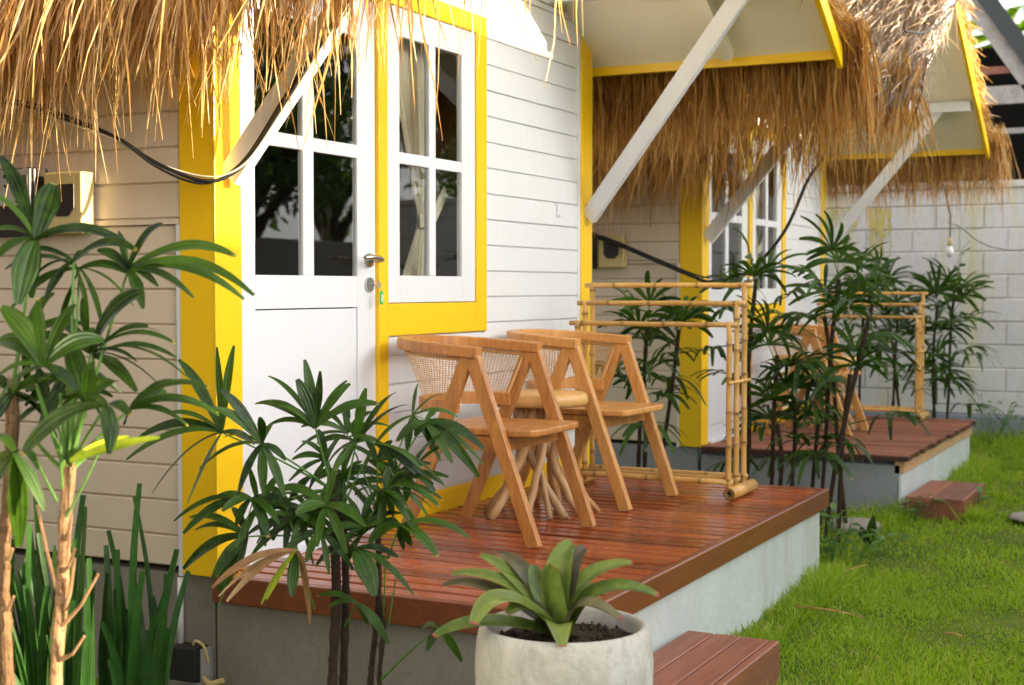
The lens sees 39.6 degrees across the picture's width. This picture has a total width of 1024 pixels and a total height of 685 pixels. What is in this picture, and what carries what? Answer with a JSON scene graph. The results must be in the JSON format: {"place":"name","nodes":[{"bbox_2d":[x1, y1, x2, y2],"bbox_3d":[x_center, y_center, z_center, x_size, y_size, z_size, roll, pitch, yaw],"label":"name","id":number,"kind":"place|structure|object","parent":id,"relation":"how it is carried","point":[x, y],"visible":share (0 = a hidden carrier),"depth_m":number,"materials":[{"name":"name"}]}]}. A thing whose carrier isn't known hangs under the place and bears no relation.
{"place":"outdoors","nodes":[
{"label":"outdoors","id":0,"kind":"place"},
{"bbox_2d":[0,424,1023,684],"bbox_3d":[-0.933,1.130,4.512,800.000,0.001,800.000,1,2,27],"label":"ground","id":1,"kind":"structure","parent":0,"point":[1006,620],"depth_m":5.75,"materials":[{"name":"green plant"}]},
{"bbox_2d":[9,495,96,684],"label":"strap leaf plant","id":2,"kind":"object","parent":1,"relation":"on","point":[31,652],"visible":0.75,"depth_m":3.30,"materials":[{"name":"green plant"}]},
{"bbox_2d":[0,156,254,684],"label":"rhapis palm","id":3,"kind":"object","parent":1,"relation":"on","point":[82,380],"visible":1,"depth_m":2.95,"materials":[{"name":"green plant"}]},
{"bbox_2d":[98,483,190,684],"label":"strap leaf plant","id":4,"kind":"object","parent":1,"relation":"on","point":[146,659],"visible":1,"depth_m":3.53,"materials":[{"name":"green plant"}]},
{"bbox_2d":[126,346,484,684],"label":"rhapis palm","id":5,"kind":"object","parent":1,"relation":"on","point":[313,510],"visible":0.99,"depth_m":3.76,"materials":[{"name":"green plant"}]},
{"bbox_2d":[0,0,897,684],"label":"cottage","id":6,"kind":"structure","parent":1,"relation":"on","point":[306,212],"depth_m":5.25,"materials":[{"name":"white paint"}]},
{"bbox_2d":[0,167,47,237],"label":"electric meter","id":7,"kind":"object","parent":6,"relation":"attached to","point":[8,216],"visible":0.41,"depth_m":4.72,"materials":[{"name":"plastic"}]},
{"bbox_2d":[44,171,93,233],"bbox_3d":[-1.452,-0.457,4.660,0.165,0.200,0.063,1,2,27],"label":"breaker box","id":8,"kind":"object","parent":6,"relation":"attached to","point":[78,186],"visible":0.56,"depth_m":4.62,"materials":[{"name":"plastic"}]},
{"bbox_2d":[56,184,74,216],"bbox_3d":[-1.463,-0.463,4.632,0.100,0.105,0.005,1,2,27],"label":"cover window","id":9,"kind":"structure","parent":8,"relation":"in","point":[66,207],"depth_m":4.62,"materials":[{"name":"plastic"}]},
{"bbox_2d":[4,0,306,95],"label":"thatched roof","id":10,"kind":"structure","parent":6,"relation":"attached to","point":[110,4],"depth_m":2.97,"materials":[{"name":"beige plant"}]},
{"bbox_2d":[2,5,342,182],"bbox_3d":[-1.069,-0.901,4.431,1.660,0.822,0.107,1,2,21],"label":"cable","id":11,"kind":"object","parent":6,"relation":"attached to","point":[273,119],"visible":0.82,"depth_m":4.35,"materials":[{"name":"black rubber"}]},
{"bbox_2d":[1,5,348,177],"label":"cable","id":12,"kind":"object","parent":6,"relation":"attached to","point":[264,138],"visible":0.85,"depth_m":4.34,"materials":[{"name":"black rubber"}]},
{"bbox_2d":[2,0,348,184],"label":"cable","id":13,"kind":"object","parent":6,"relation":"attached to","point":[168,172],"visible":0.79,"depth_m":4.36,"materials":[{"name":"black rubber"}]},
{"bbox_2d":[177,577,183,643],"bbox_3d":[-1.062,0.860,4.559,0.021,0.215,0.022,1,2,27],"label":"conduit","id":14,"kind":"object","parent":6,"relation":"attached to","point":[180,623],"visible":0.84,"depth_m":4.55,"materials":[{"name":"white plastic"}]},
{"bbox_2d":[170,639,224,684],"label":"junction box","id":15,"kind":"object","parent":6,"relation":"attached to","point":[191,663],"visible":0.98,"depth_m":4.50,"materials":[{"name":"black plastic"}]},
{"bbox_2d":[240,0,384,557],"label":"door","id":16,"kind":"structure","parent":6,"relation":"in","point":[339,344],"depth_m":4.93,"materials":[{"name":"white paint"}]},
{"bbox_2d":[371,280,383,304],"bbox_3d":[-0.500,-0.185,5.266,0.048,0.091,0.020,1,2,19],"label":"key","id":17,"kind":"object","parent":6,"relation":"hanging from","point":[381,297],"visible":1,"depth_m":5.25,"materials":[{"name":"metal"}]},
{"bbox_2d":[399,38,447,275],"bbox_3d":[-0.379,-0.719,5.775,0.056,1.000,0.478,1,2,27],"label":"curtain","id":18,"kind":"object","parent":6,"relation":"hanging from","point":[413,135],"visible":0.59,"depth_m":5.74,"materials":[{"name":"fabric"}]},
{"bbox_2d":[370,0,486,517],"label":"window frame","id":19,"kind":"structure","parent":6,"relation":"in","point":[396,316],"depth_m":5.66,"materials":[{"name":"yellow paint"}]},
{"bbox_2d":[555,203,562,216],"bbox_3d":[0.220,-0.627,6.730,0.020,0.064,0.056,1,2,27],"label":"wall hook","id":20,"kind":"object","parent":6,"relation":"attached to","point":[558,210],"depth_m":6.73,"materials":[{"name":"white paint"}]},
{"bbox_2d":[212,477,828,684],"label":"deck","id":21,"kind":"structure","parent":1,"relation":"on","point":[708,558],"depth_m":4.77,"materials":[{"name":"red wood"}]},
{"bbox_2d":[397,335,596,547],"bbox_3d":[-0.092,0.339,5.268,0.670,0.720,0.550,1,2,27],"label":"armchair","id":22,"kind":"object","parent":21,"relation":"on","point":[501,434],"visible":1,"depth_m":5.18,"materials":[{"name":"brown wood"}]},
{"bbox_2d":[483,389,600,519],"bbox_3d":[0.097,0.447,5.685,0.427,0.496,0.509,1,2,27],"label":"side table","id":23,"kind":"object","parent":21,"relation":"on","point":[529,404],"visible":0.59,"depth_m":5.59,"materials":[{"name":"brown wood"}]},
{"bbox_2d":[506,329,678,510],"bbox_3d":[0.308,0.307,6.089,0.670,0.720,0.550,1,2,30],"label":"armchair","id":24,"kind":"object","parent":21,"relation":"on","point":[597,414],"visible":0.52,"depth_m":6.03,"materials":[{"name":"brown wood"}]},
{"bbox_2d":[569,282,757,500],"bbox_3d":[0.653,0.197,6.329,0.822,0.931,0.330,1,2,27],"label":"bamboo rack","id":25,"kind":"object","parent":21,"relation":"on","point":[735,488],"visible":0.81,"depth_m":6.24,"materials":[{"name":"beige wood"}]},
{"bbox_2d":[475,606,653,684],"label":"flower pot","id":26,"kind":"object","parent":1,"relation":"on","point":[602,648],"visible":0.77,"depth_m":3.27,"materials":[{"name":"concrete"}]},
{"bbox_2d":[432,539,658,646],"bbox_3d":[0.079,0.591,3.369,0.532,0.228,0.321,0,2,9],"label":"bromeliad","id":27,"kind":"object","parent":26,"relation":"on","point":[556,595],"visible":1,"depth_m":3.40,"materials":[{"name":"green plant"}]},
{"bbox_2d":[595,270,741,467],"bbox_3d":[0.797,0.303,7.863,1.034,1.401,0.814,-2,3,-44],"label":"rhapis palm","id":28,"kind":"object","parent":1,"relation":"on","point":[677,314],"visible":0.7,"depth_m":7.77,"materials":[{"name":"green plant"}]},
{"bbox_2d":[653,631,778,684],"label":"step","id":29,"kind":"object","parent":1,"relation":"on","point":[694,658],"visible":0.94,"depth_m":4.37,"materials":[{"name":"brown wood"}]},
{"bbox_2d":[688,227,848,484],"bbox_3d":[1.372,0.202,7.535,0.809,1.628,0.813,1,2,27],"label":"rhapis palm","id":30,"kind":"object","parent":1,"relation":"on","point":[773,329],"visible":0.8,"depth_m":7.47,"materials":[{"name":"green plant"}]},
{"bbox_2d":[706,348,874,487],"bbox_3d":[1.509,0.522,7.551,0.921,0.988,0.738,-2,3,-43],"label":"rhapis palm","id":31,"kind":"object","parent":1,"relation":"on","point":[779,389],"visible":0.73,"depth_m":7.49,"materials":[{"name":"green plant"}]},
{"bbox_2d":[592,0,1023,470],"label":"cottage","id":32,"kind":"structure","parent":1,"relation":"on","point":[935,116],"depth_m":8.82,"materials":[{"name":"white paint"}]},
{"bbox_2d":[592,232,596,268],"bbox_3d":[0.425,-0.572,8.891,0.200,0.230,0.072,1,2,27],"label":"electric meter","id":33,"kind":"object","parent":32,"relation":"attached to","point":[594,254],"visible":0.09,"depth_m":8.85,"materials":[{"name":"plastic"}]},
{"bbox_2d":[599,235,625,267],"bbox_3d":[0.621,-0.564,8.798,0.165,0.200,0.063,1,2,27],"label":"breaker box","id":34,"kind":"object","parent":32,"relation":"attached to","point":[612,256],"visible":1,"depth_m":8.77,"materials":[{"name":"plastic"}]},
{"bbox_2d":[603,241,618,258],"bbox_3d":[0.610,-0.570,8.771,0.100,0.105,0.005,1,2,27],"label":"cover window","id":35,"kind":"structure","parent":34,"relation":"in","point":[610,251],"depth_m":8.77,"materials":[{"name":"plastic"}]},
{"bbox_2d":[592,132,833,282],"bbox_3d":[1.149,-0.838,8.437,1.594,0.973,0.127,1,2,27],"label":"cable","id":36,"kind":"object","parent":32,"relation":"attached to","point":[774,245],"visible":0.68,"depth_m":8.41,"materials":[{"name":"black rubber"}]},
{"bbox_2d":[592,234,710,278],"bbox_3d":[0.813,-0.524,8.634,0.849,0.284,0.036,1,3,33],"label":"cable","id":37,"kind":"object","parent":36,"relation":"attached to","point":[650,256],"visible":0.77,"depth_m":8.61,"materials":[{"name":"black rubber"}]},
{"bbox_2d":[708,136,754,439],"bbox_3d":[1.402,-0.374,9.073,0.098,1.960,0.821,1,2,27],"label":"door","id":38,"kind":"structure","parent":32,"relation":"in","point":[716,391],"depth_m":9.02,"materials":[{"name":"white paint"}]},
{"bbox_2d":[756,157,761,288],"bbox_3d":[1.695,-0.876,9.912,0.056,1.000,0.478,1,2,27],"label":"curtain","id":39,"kind":"object","parent":32,"relation":"hanging from","point":[758,248],"visible":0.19,"depth_m":9.93,"materials":[{"name":"fabric"}]},
{"bbox_2d":[732,125,786,430],"bbox_3d":[1.570,-0.428,9.474,0.042,2.063,1.691,1,2,27],"label":"window frame","id":40,"kind":"structure","parent":32,"relation":"in","point":[778,224],"depth_m":9.84,"materials":[{"name":"yellow paint"}]},
{"bbox_2d":[828,0,1023,185],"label":"shed","id":41,"kind":"structure","parent":32,"relation":"attached to","point":[1003,62],"depth_m":13.41,"materials":[{"name":"plant"}]},
{"bbox_2d":[904,0,956,33],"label":"cable","id":42,"kind":"object","parent":32,"relation":"attached to","point":[935,26],"visible":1,"depth_m":8.18,"materials":[{"name":"black rubber"}]},
{"bbox_2d":[944,184,953,256],"bbox_3d":[3.516,-1.095,11.559,0.065,0.798,0.342,2,3,36],"label":"hanging bulb","id":43,"kind":"object","parent":32,"relation":"hanging from","point":[949,251],"visible":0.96,"depth_m":11.67,"materials":[{"name":"white glass"}]},
{"bbox_2d":[794,605,863,616],"bbox_3d":[1.223,1.035,5.494,0.294,0.014,0.007,2,3,39],"label":"dry stalk","id":44,"kind":"object","parent":1,"relation":"on","point":[825,609],"visible":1,"depth_m":5.50,"materials":[{"name":"plant"}]},
{"bbox_2d":[747,211,916,533],"bbox_3d":[1.706,0.166,7.488,0.883,1.705,0.862,0,2,0],"label":"rhapis palm","id":45,"kind":"object","parent":1,"relation":"on","point":[836,257],"visible":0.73,"depth_m":7.50,"materials":[{"name":"green plant"}]},
{"bbox_2d":[701,415,975,514],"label":"deck","id":46,"kind":"structure","parent":1,"relation":"on","point":[910,458],"depth_m":8.56,"materials":[{"name":"brown wood"}]},
{"bbox_2d":[759,323,868,437],"bbox_3d":[1.969,0.233,9.381,0.670,0.720,0.550,1,2,27],"label":"armchair","id":47,"kind":"object","parent":46,"relation":"on","point":[807,338],"visible":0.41,"depth_m":9.27,"materials":[{"name":"brown wood"}]},
{"bbox_2d":[798,356,868,431],"bbox_3d":[2.175,0.345,9.692,0.509,0.496,0.427,2,3,42],"label":"side table","id":48,"kind":"object","parent":46,"relation":"on","point":[842,394],"visible":0.12,"depth_m":9.60,"materials":[{"name":"brown wood"}]},
{"bbox_2d":[817,292,929,421],"bbox_3d":[2.621,0.091,10.431,0.822,0.931,0.330,1,2,27],"label":"bamboo rack","id":49,"kind":"object","parent":46,"relation":"on","point":[918,407],"visible":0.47,"depth_m":10.30,"materials":[{"name":"beige wood"}]},
{"bbox_2d":[819,503,862,566],"bbox_3d":[1.447,0.897,6.455,0.292,0.321,0.240,0,2,6],"label":"weed","id":50,"kind":"object","parent":1,"relation":"on","point":[833,541],"visible":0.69,"depth_m":6.46,"materials":[{"name":"green plant"}]},
{"bbox_2d":[819,529,884,568],"bbox_3d":[1.585,0.968,6.575,0.298,0.171,0.362,1,2,27],"label":"weed","id":51,"kind":"object","parent":1,"relation":"on","point":[871,545],"visible":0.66,"depth_m":6.56,"materials":[{"name":"green plant"}]},
{"bbox_2d":[829,517,882,533],"bbox_3d":[1.843,0.986,7.690,0.300,0.046,0.463,1,2,27],"label":"stepping stone","id":52,"kind":"object","parent":1,"relation":"on","point":[864,524],"visible":0.46,"depth_m":7.63,"materials":[{"name":"grey stone"}]},
{"bbox_2d":[776,255,939,544],"bbox_3d":[1.702,0.293,7.193,0.826,1.473,0.709,-1,2,-25],"label":"rhapis palm","id":53,"kind":"object","parent":1,"relation":"on","point":[839,455],"visible":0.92,"depth_m":7.11,"materials":[{"name":"green plant"}]},
{"bbox_2d":[855,515,876,543],"bbox_3d":[1.788,0.950,7.161,0.144,0.166,0.022,1,2,27],"label":"tongue leaf plant","id":54,"kind":"object","parent":1,"relation":"on","point":[871,524],"visible":0.5,"depth_m":7.16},
{"bbox_2d":[846,527,913,558],"bbox_3d":[1.762,0.970,6.825,0.313,0.147,0.236,0,2,-1],"label":"weed","id":55,"kind":"object","parent":1,"relation":"on","point":[903,537],"visible":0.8,"depth_m":6.84,"materials":[{"name":"green plant"}]},
{"bbox_2d":[825,246,976,416],"bbox_3d":[3.047,0.035,11.637,1.060,1.650,1.370,0,2,-10],"label":"rhapis palm","id":56,"kind":"object","parent":1,"relation":"on","point":[895,311],"visible":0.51,"depth_m":11.52,"materials":[{"name":"green plant"}]},
{"bbox_2d":[883,495,949,520],"bbox_3d":[2.239,0.919,7.936,0.380,0.165,0.308,-1,3,-30],"label":"weed","id":57,"kind":"object","parent":1,"relation":"on","point":[900,505],"visible":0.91,"depth_m":7.92,"materials":[{"name":"green plant"}]},
{"bbox_2d":[825,179,1023,437],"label":"block wall","id":58,"kind":"structure","parent":1,"relation":"on","point":[926,235],"depth_m":12.47,"materials":[{"name":"white brick"}]},
{"bbox_2d":[948,221,1023,250],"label":"cable","id":59,"kind":"object","parent":58,"relation":"attached to","point":[975,238],"visible":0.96,"depth_m":12.05,"materials":[{"name":"grey plastic"}]},
{"bbox_2d":[875,242,1007,425],"bbox_3d":[3.375,0.037,11.200,1.002,1.681,1.300,1,2,27],"label":"rhapis palm","id":60,"kind":"object","parent":1,"relation":"on","point":[954,286],"visible":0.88,"depth_m":11.24,"materials":[{"name":"green plant"}]},
{"bbox_2d":[904,480,984,522],"bbox_3d":[2.538,0.945,8.317,0.324,0.170,0.780,1,2,27],"label":"step","id":61,"kind":"object","parent":1,"relation":"on","point":[957,496],"visible":0.71,"depth_m":8.04,"materials":[{"name":"brown wood"}]},
{"bbox_2d":[945,632,962,636],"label":"dry stalk","id":62,"kind":"object","parent":1,"relation":"on","point":[953,633],"visible":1,"depth_m":5.14,"materials":[{"name":"plant"}]},
{"bbox_2d":[950,400,1021,444],"bbox_3d":[3.953,0.662,11.703,0.547,0.395,0.549,-1,2,-25],"label":"weed","id":63,"kind":"object","parent":1,"relation":"on","point":[987,421],"visible":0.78,"depth_m":11.66,"materials":[{"name":"green plant"}]},
{"bbox_2d":[977,486,996,507],"bbox_3d":[2.692,0.918,8.278,0.244,0.142,0.261,1,2,27],"label":"weed","id":64,"kind":"object","parent":1,"relation":"on","point":[980,489],"visible":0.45,"depth_m":8.27,"materials":[{"name":"green plant"}]},
{"bbox_2d":[966,4,1023,48],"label":"coconut palm","id":65,"kind":"object","parent":1,"relation":"on","point":[1012,12],"visible":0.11,"depth_m":19.86,"materials":[{"name":"green plant"}]},
{"bbox_2d":[976,415,1023,442],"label":"weed","id":66,"kind":"object","parent":1,"relation":"on","point":[1015,417],"visible":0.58,"depth_m":11.93,"materials":[{"name":"green plant"}]},
{"bbox_2d":[1008,511,1023,522],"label":"stepping stone","id":67,"kind":"object","parent":1,"relation":"on","point":[1017,516],"visible":1,"depth_m":7.86,"materials":[{"name":"grey stone"}]},
{"bbox_2d":[963,0,1023,47],"label":"sky","id":68,"kind":"structure","parent":0,"point":[1007,4],"materials":[{"name":"white"}]}
]}

